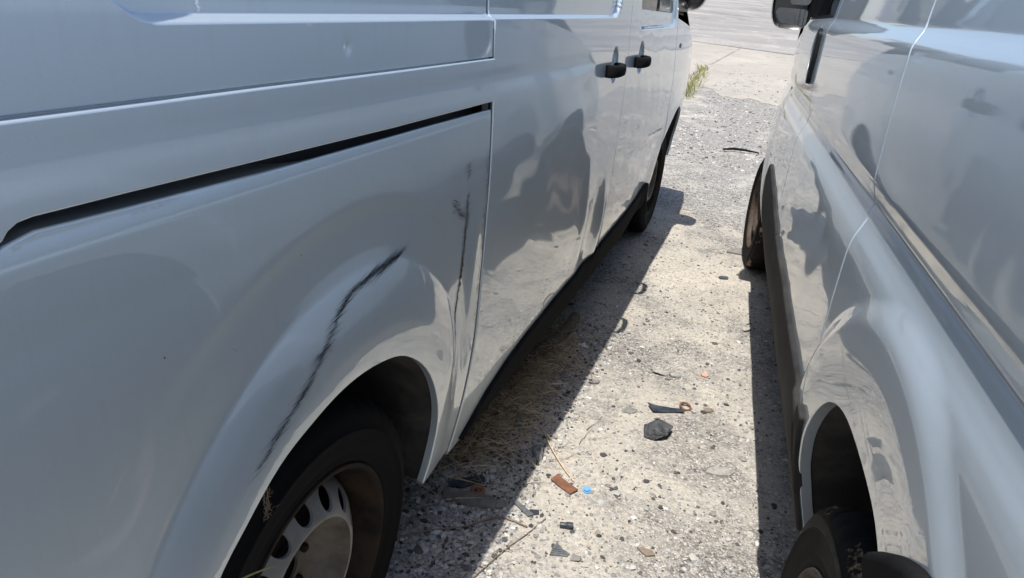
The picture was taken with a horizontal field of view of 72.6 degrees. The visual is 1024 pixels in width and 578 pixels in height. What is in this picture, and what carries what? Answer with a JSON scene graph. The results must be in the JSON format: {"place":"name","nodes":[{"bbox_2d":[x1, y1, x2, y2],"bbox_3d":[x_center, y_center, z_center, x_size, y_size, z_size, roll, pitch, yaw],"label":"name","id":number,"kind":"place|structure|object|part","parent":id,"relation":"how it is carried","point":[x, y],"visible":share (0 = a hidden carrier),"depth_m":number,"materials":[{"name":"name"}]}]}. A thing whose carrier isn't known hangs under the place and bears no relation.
{"place":"outdoors","nodes":[
{"label":"outdoors","id":0,"kind":"place"},
{"bbox_2d":[385,41,799,577],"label":"ground","id":1,"kind":"structure","parent":0,"point":[691,106],"depth_m":2.52,"materials":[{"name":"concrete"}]},
{"bbox_2d":[0,0,705,577],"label":"delivery van","id":2,"kind":"object","parent":1,"relation":"on","point":[324,270],"visible":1,"depth_m":0.88,"materials":[{"name":"silver metal"}]},
{"bbox_2d":[242,563,280,577],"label":"grass straw","id":3,"kind":"object","parent":2,"relation":"attached to","point":[251,574],"depth_m":0.96,"materials":[{"name":"yellow plant"}]},
{"bbox_2d":[262,486,279,519],"bbox_3d":[-0.337,0.275,0.960,0.010,0.103,0.047,12,24,15],"label":"grass stalk","id":4,"kind":"object","parent":2,"relation":"hanging from","point":[268,505],"depth_m":0.97,"materials":[{"name":"brown plant"}]},
{"bbox_3d":[0.140,-0.528,2.044,0.184,1.559,1.357,13,24,17],"label":"sliding door","id":5,"kind":"part","parent":2,"relation":"part of","materials":[{"name":"silver metal"}]},
{"bbox_3d":[0.607,-0.975,3.188,0.175,1.559,1.292,13,24,17],"label":"front door","id":6,"kind":"part","parent":2,"relation":"part of","materials":[{"name":"silver metal"}]},
{"bbox_2d":[442,486,497,510],"bbox_3d":[-0.119,0.586,1.950,0.157,0.015,0.044,11,26,8],"label":"plank piece","id":7,"kind":"object","parent":1,"relation":"on","point":[469,498],"visible":1,"depth_m":1.94,"materials":[{"name":"grey wood"}]},
{"bbox_2d":[470,484,484,494],"bbox_3d":[-0.098,0.569,1.974,0.042,0.008,0.042,10,30,-2],"label":"washer","id":8,"kind":"object","parent":7,"relation":"on","point":[479,486],"visible":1,"depth_m":1.97,"materials":[{"name":"brown metal"}]},
{"bbox_2d":[462,384,515,461],"bbox_3d":[-0.068,0.430,2.290,0.015,0.045,0.434,13,24,17],"label":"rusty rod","id":9,"kind":"object","parent":1,"relation":"on","point":[481,436],"visible":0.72,"depth_m":2.22,"materials":[{"name":"brown metal"}]},
{"bbox_2d":[495,499,508,508],"bbox_3d":[-0.033,0.601,1.947,0.048,0.007,0.029,4,28,-18],"label":"stone flake","id":10,"kind":"object","parent":1,"relation":"on","point":[501,503],"visible":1,"depth_m":1.94,"materials":[{"name":"grey stone"}]},
{"bbox_2d":[408,315,602,500],"bbox_3d":[0.009,0.316,2.540,0.573,0.092,1.398,14,25,19],"label":"dry straw","id":11,"kind":"object","parent":1,"relation":"on","point":[491,411],"visible":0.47,"depth_m":2.35,"materials":[{"name":"beige plant"}]},
{"bbox_2d":[387,314,624,577],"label":"gravel","id":12,"kind":"structure","parent":1,"relation":"on","point":[491,551],"depth_m":1.97,"materials":[{"name":"grey gravel"}]},
{"bbox_2d":[397,516,527,537],"bbox_3d":[-0.149,0.629,1.845,0.386,0.015,0.050,-1,24,-15],"label":"twig","id":13,"kind":"object","parent":12,"relation":"on","point":[462,526],"visible":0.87,"depth_m":1.84,"materials":[{"name":"brown wood"}]},
{"bbox_2d":[448,474,485,486],"bbox_3d":[-0.132,0.555,2.009,0.113,0.008,0.032,-2,30,-23],"label":"rubber sheet","id":14,"kind":"object","parent":12,"relation":"on","point":[456,483],"visible":0.98,"depth_m":2.01,"materials":[{"name":"rubber"}]},
{"bbox_2d":[472,518,545,577],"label":"twig","id":15,"kind":"object","parent":1,"relation":"on","point":[506,548],"visible":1,"depth_m":1.79,"materials":[{"name":"brown wood"}]},
{"bbox_2d":[398,338,641,569],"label":"twigs","id":16,"kind":"object","parent":1,"relation":"on","point":[526,483],"visible":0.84,"depth_m":2.08,"materials":[{"name":"brown wood"}]},
{"bbox_2d":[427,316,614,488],"bbox_3d":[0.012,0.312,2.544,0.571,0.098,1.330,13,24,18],"label":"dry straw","id":17,"kind":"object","parent":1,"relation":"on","point":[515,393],"visible":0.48,"depth_m":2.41,"materials":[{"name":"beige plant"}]},
{"bbox_2d":[514,500,533,516],"bbox_3d":[0.031,0.611,1.938,0.016,0.006,0.072,-27,37,-32],"label":"plastic shard","id":18,"kind":"object","parent":1,"relation":"on","point":[523,509],"visible":1,"depth_m":1.94,"materials":[{"name":"grey plastic"}]},
{"bbox_2d":[529,509,538,514],"bbox_3d":[0.062,0.618,1.930,0.027,0.004,0.018,8,28,-8],"label":"plastic shard","id":19,"kind":"object","parent":1,"relation":"on","point":[534,512],"visible":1,"depth_m":1.93,"materials":[{"name":"black plastic"}]},
{"bbox_2d":[529,442,543,461],"bbox_3d":[0.075,0.507,2.177,0.046,0.045,0.079,7,23,4],"label":"rock","id":20,"kind":"object","parent":1,"relation":"on","point":[536,450],"visible":0.93,"depth_m":2.16,"materials":[{"name":"grey stone"}]},
{"bbox_2d":[524,312,579,361],"bbox_3d":[0.172,0.199,2.874,0.079,0.055,0.508,17,26,25],"label":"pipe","id":21,"kind":"object","parent":1,"relation":"on","point":[557,335],"visible":0.73,"depth_m":2.85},
{"bbox_2d":[541,426,573,481],"bbox_3d":[0.135,0.511,2.184,0.016,0.009,0.287,-3,24,-18],"label":"straw stalk","id":22,"kind":"object","parent":1,"relation":"on","point":[557,457],"visible":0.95,"depth_m":2.15,"materials":[{"name":"beige plant"}]},
{"bbox_2d":[549,542,568,556],"bbox_3d":[0.122,0.675,1.809,0.052,0.006,0.043,7,32,-4],"label":"plastic shard","id":23,"kind":"object","parent":1,"relation":"on","point":[557,550],"visible":1,"depth_m":1.80,"materials":[{"name":"grey plastic"}]},
{"bbox_2d":[551,474,577,493],"bbox_3d":[0.153,0.574,2.045,0.034,0.006,0.085,-20,34,-39],"label":"rusty strap","id":24,"kind":"object","parent":1,"relation":"on","point":[562,483],"visible":1,"depth_m":2.04,"materials":[{"name":"brown metal"}]},
{"bbox_2d":[560,522,572,529],"bbox_3d":[0.147,0.640,1.887,0.036,0.020,0.019,5,23,0],"label":"hose end","id":25,"kind":"object","parent":1,"relation":"on","point":[567,525],"visible":1,"depth_m":1.88,"materials":[{"name":"metal"}]},
{"bbox_2d":[570,554,581,560],"bbox_3d":[0.169,0.703,1.794,0.043,0.043,0.029,-9,27,-31],"label":"stone","id":26,"kind":"object","parent":1,"relation":"on","point":[574,557],"visible":1,"depth_m":1.78,"materials":[{"name":"beige stone"}]},
{"bbox_2d":[577,342,588,347],"bbox_3d":[0.294,0.230,2.896,0.050,0.005,0.040,8,34,-8],"label":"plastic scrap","id":27,"kind":"object","parent":1,"relation":"on","point":[584,345],"visible":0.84,"depth_m":2.89,"materials":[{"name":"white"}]},
{"bbox_2d":[583,486,590,493],"bbox_3d":[0.219,0.585,2.032,0.025,0.010,0.025,1,29,2],"label":"bottle cap","id":28,"kind":"object","parent":1,"relation":"on","point":[586,489],"visible":1,"depth_m":2.03,"materials":[{"name":"blue plastic"}]},
{"bbox_2d":[591,379,599,383],"bbox_3d":[0.315,0.350,2.626,0.033,0.009,0.024,6,28,-13],"label":"stone flake","id":29,"kind":"object","parent":1,"relation":"on","point":[595,381],"visible":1,"depth_m":2.62,"materials":[{"name":"beige stone"}]},
{"bbox_2d":[622,407,637,412],"bbox_3d":[0.417,0.429,2.467,0.059,0.014,0.034,1,27,-5],"label":"stone","id":30,"kind":"object","parent":1,"relation":"on","point":[628,410],"visible":1,"depth_m":2.46,"materials":[{"name":"grey stone"}]},
{"bbox_2d":[637,546,654,556],"bbox_3d":[0.350,0.690,1.828,0.051,0.006,0.023,18,32,26],"label":"stone flake","id":31,"kind":"object","parent":1,"relation":"on","point":[646,552],"visible":1,"depth_m":1.82,"materials":[{"name":"beige stone"}]},
{"bbox_2d":[643,417,672,439],"bbox_3d":[0.490,0.467,2.342,0.110,0.068,0.094,-5,23,-27],"label":"rock","id":32,"kind":"object","parent":1,"relation":"on","point":[656,428],"visible":1,"depth_m":2.31,"materials":[{"name":"stone"}]},
{"bbox_2d":[653,369,667,375],"bbox_3d":[0.586,0.326,2.743,0.064,0.020,0.039,14,26,9],"label":"stone","id":33,"kind":"object","parent":1,"relation":"on","point":[662,372],"visible":1,"depth_m":2.73,"materials":[{"name":"grey stone"}]},
{"bbox_2d":[648,402,684,412],"bbox_3d":[0.550,0.426,2.485,0.128,0.010,0.046,6,26,-3],"label":"plastic shard","id":34,"kind":"object","parent":1,"relation":"on","point":[657,408],"visible":1,"depth_m":2.48,"materials":[{"name":"black plastic"}]},
{"bbox_2d":[669,372,681,377],"bbox_3d":[0.640,0.338,2.737,0.046,0.023,0.036,0,27,-16],"label":"stone","id":35,"kind":"object","parent":1,"relation":"on","point":[675,375],"visible":1,"depth_m":2.73,"materials":[{"name":"grey stone"}]},
{"bbox_2d":[679,402,691,410],"bbox_3d":[0.626,0.424,2.513,0.045,0.009,0.045,12,36,-3],"label":"rusty ring","id":36,"kind":"object","parent":1,"relation":"on","point":[686,403],"visible":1,"depth_m":2.51,"materials":[{"name":"brown metal"}]},
{"bbox_2d":[685,64,708,98],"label":"weeds","id":37,"kind":"object","parent":1,"relation":"on","point":[695,80],"visible":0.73,"depth_m":10.61,"materials":[{"name":"green plant"}]},
{"bbox_2d":[704,408,712,413],"bbox_3d":[0.709,0.439,2.507,0.038,0.017,0.025,-1,27,-10],"label":"stone","id":38,"kind":"object","parent":1,"relation":"on","point":[708,410],"visible":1,"depth_m":2.50,"materials":[{"name":"beige stone"}]},
{"bbox_2d":[706,467,733,476],"bbox_3d":[0.650,0.571,2.181,0.095,0.006,0.041,4,24,-6],"label":"stone flake","id":39,"kind":"object","parent":1,"relation":"on","point":[721,471],"visible":1,"depth_m":2.18,"materials":[{"name":"grey stone"}]},
{"bbox_2d":[718,276,727,279],"bbox_3d":[1.136,-0.060,3.736,0.057,0.010,0.034,5,23,-1],"label":"stone flake","id":40,"kind":"object","parent":1,"relation":"on","point":[723,277],"visible":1,"depth_m":3.73,"materials":[{"name":"stone"}]},
{"bbox_2d":[668,71,787,171],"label":"gravel","id":41,"kind":"structure","parent":1,"relation":"on","point":[725,152],"depth_m":7.77,"materials":[{"name":"grey gravel"}]},
{"bbox_2d":[726,248,742,255],"bbox_3d":[1.387,-0.218,4.154,0.237,0.009,0.123,-1,25,-16],"label":"stone flake","id":42,"kind":"object","parent":1,"relation":"on","point":[738,251],"visible":0.44,"depth_m":4.14,"materials":[{"name":"grey stone"}]},
{"bbox_2d":[722,147,758,153],"bbox_3d":[2.263,-1.374,6.894,0.356,0.032,0.052,8,23,6],"label":"stick","id":43,"kind":"object","parent":1,"relation":"on","point":[738,149],"visible":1,"depth_m":6.89,"materials":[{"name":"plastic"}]},
{"bbox_2d":[742,325,754,331],"bbox_3d":[1.088,0.176,3.181,0.090,0.048,0.031,-5,25,-22],"label":"stone","id":44,"kind":"object","parent":1,"relation":"on","point":[746,329],"visible":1,"depth_m":3.17,"materials":[{"name":"grey stone"}]},
{"bbox_2d":[743,0,1023,577],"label":"delivery van","id":45,"kind":"object","parent":1,"relation":"on","point":[883,241],"visible":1,"depth_m":0.98,"materials":[{"name":"silver metal"}]},
{"bbox_3d":[1.174,-0.751,2.738,0.146,1.498,0.982,11,24,13],"label":"front door","id":46,"kind":"part","parent":45,"relation":"part of","materials":[{"name":"silver metal"}]},
{"bbox_3d":[0.864,-0.367,1.763,0.160,1.509,1.225,11,24,13],"label":"sliding door","id":47,"kind":"part","parent":45,"relation":"part of","materials":[{"name":"silver metal"}]},
{"bbox_2d":[690,41,738,74],"bbox_3d":[-15.925,-9.859,20.549,43.633,1.378,6.803,15,25,21],"label":"concrete apron","id":48,"kind":"object","parent":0,"point":[703,54],"visible":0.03,"depth_m":14.19,"materials":[{"name":"grey concrete"}]},
{"bbox_2d":[687,48,793,105],"bbox_3d":[25.379,1.813,3.913,48.344,0.578,6.966,15,25,21],"label":"concrete apron","id":49,"kind":"object","parent":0,"point":[745,63],"visible":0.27,"depth_m":11.84,"materials":[{"name":"grey concrete"}]},
{"bbox_2d":[688,0,799,54],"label":"road","id":50,"kind":"structure","parent":0,"point":[748,24],"depth_m":20.19,"materials":[{"name":"grey asphalt"}]}
]}

